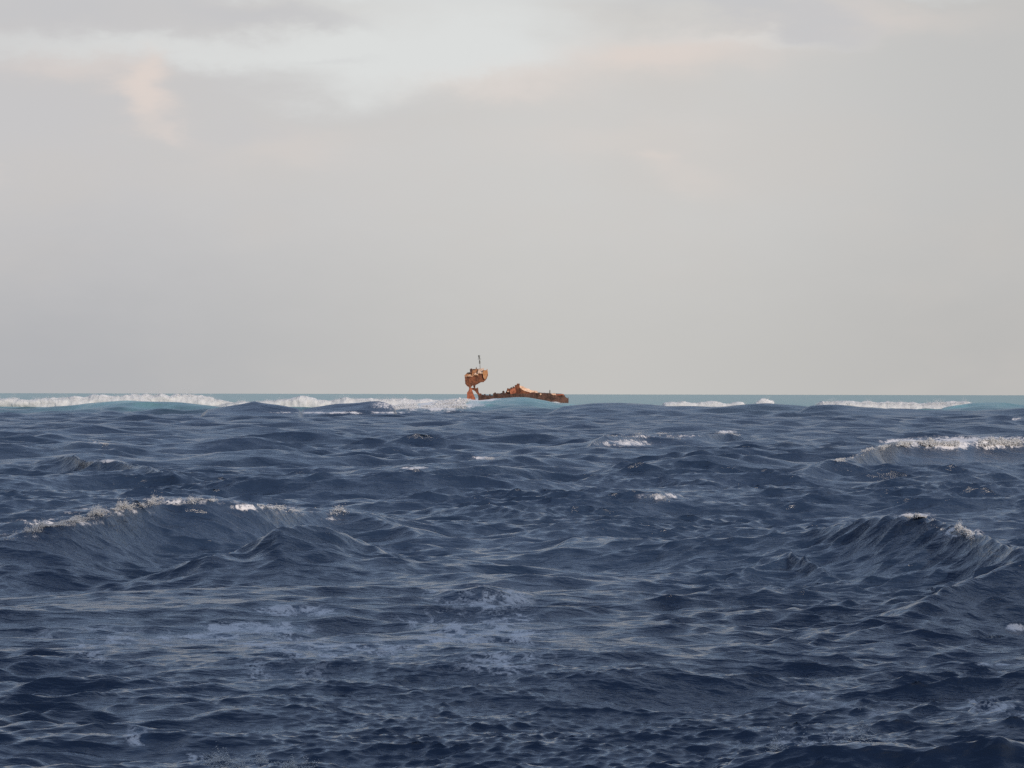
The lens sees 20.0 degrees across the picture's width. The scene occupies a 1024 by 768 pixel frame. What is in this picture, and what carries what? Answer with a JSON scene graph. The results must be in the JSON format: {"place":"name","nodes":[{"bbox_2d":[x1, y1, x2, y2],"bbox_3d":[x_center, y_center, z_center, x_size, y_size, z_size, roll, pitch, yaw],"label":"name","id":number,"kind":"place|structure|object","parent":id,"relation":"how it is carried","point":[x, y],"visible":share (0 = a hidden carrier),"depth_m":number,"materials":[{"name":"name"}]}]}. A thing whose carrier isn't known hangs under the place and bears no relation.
{"place":"outdoors","nodes":[
{"label":"outdoors","id":0,"kind":"place"},
{"bbox_2d":[0,393,1023,767],"bbox_3d":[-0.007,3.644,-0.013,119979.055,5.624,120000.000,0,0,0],"label":"water","id":1,"kind":"structure","parent":0,"point":[548,587],"depth_m":74.45,"materials":[{"name":"blue liquid"}]},
{"bbox_2d":[0,390,151,406],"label":"breaking surf","id":2,"kind":"structure","parent":1,"relation":"on","point":[46,401],"depth_m":1016.97,"materials":[{"name":"white liquid"}]},
{"bbox_2d":[4,493,214,539],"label":"whitecap","id":3,"kind":"object","parent":1,"relation":"on","point":[72,519],"visible":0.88,"depth_m":87.05,"materials":[{"name":"white liquid"}]},
{"bbox_2d":[130,387,232,405],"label":"breaking surf","id":4,"kind":"structure","parent":1,"relation":"on","point":[197,399],"depth_m":1117.26,"materials":[{"name":"white liquid"}]},
{"bbox_2d":[196,741,319,767],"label":"foam","id":5,"kind":"object","parent":1,"relation":"on","point":[219,758],"visible":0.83,"depth_m":38.40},
{"bbox_2d":[231,503,346,515],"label":"whitecap","id":6,"kind":"object","parent":1,"relation":"on","point":[274,507],"visible":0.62,"depth_m":103.01,"materials":[{"name":"white liquid"}]},
{"bbox_2d":[214,394,439,406],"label":"breaking surf","id":7,"kind":"structure","parent":1,"relation":"on","point":[302,401],"depth_m":1057.32,"materials":[{"name":"white liquid"}]},
{"bbox_2d":[393,397,469,409],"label":"breaking surf","id":8,"kind":"structure","parent":1,"relation":"on","point":[454,403],"depth_m":758.41,"materials":[{"name":"white liquid"}]},
{"bbox_2d":[464,355,568,402],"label":"shipwreck","id":9,"kind":"object","parent":1,"relation":"in","point":[474,377],"visible":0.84,"depth_m":1595.88,"materials":[{"name":"brown metal"}]},
{"bbox_2d":[603,432,682,444],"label":"whitecap","id":10,"kind":"object","parent":1,"relation":"on","point":[641,437],"visible":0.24,"depth_m":272.86,"materials":[{"name":"white liquid"}]},
{"bbox_2d":[660,400,744,406],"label":"breaking surf","id":11,"kind":"structure","parent":1,"relation":"on","point":[705,404],"depth_m":958.50,"materials":[{"name":"white liquid"}]},
{"bbox_2d":[755,395,773,403],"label":"breaking surf","id":12,"kind":"structure","parent":1,"relation":"on","point":[762,400],"depth_m":928.95,"materials":[{"name":"white liquid"}]},
{"bbox_2d":[761,718,897,750],"bbox_3d":[4.229,4.644,38.509,1.867,0.889,4.702,0,0,5],"label":"foam","id":13,"kind":"object","parent":1,"relation":"on","point":[774,746],"visible":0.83,"depth_m":39.46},
{"bbox_2d":[834,447,875,461],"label":"whitecap","id":14,"kind":"object","parent":1,"relation":"on","point":[841,459],"visible":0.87,"depth_m":187.79,"materials":[{"name":"white liquid"}]},
{"bbox_2d":[816,396,979,408],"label":"breaking surf","id":15,"kind":"structure","parent":1,"relation":"on","point":[941,404],"depth_m":927.49,"materials":[{"name":"white liquid"}]},
{"bbox_2d":[904,512,926,518],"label":"whitecap","id":16,"kind":"object","parent":1,"relation":"on","point":[916,515],"visible":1,"depth_m":80.20,"materials":[{"name":"white liquid"}]},
{"bbox_2d":[877,435,1023,449],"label":"whitecap","id":17,"kind":"object","parent":1,"relation":"on","point":[929,441],"visible":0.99,"depth_m":210.39,"materials":[{"name":"white liquid"}]},
{"bbox_2d":[932,518,974,541],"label":"whitecap","id":18,"kind":"object","parent":1,"relation":"on","point":[960,529],"visible":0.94,"depth_m":76.96,"materials":[{"name":"white liquid"}]},
{"bbox_2d":[0,0,1023,394],"label":"sky","id":19,"kind":"structure","parent":0,"point":[639,197],"materials":[{"name":"grey"}]}
]}

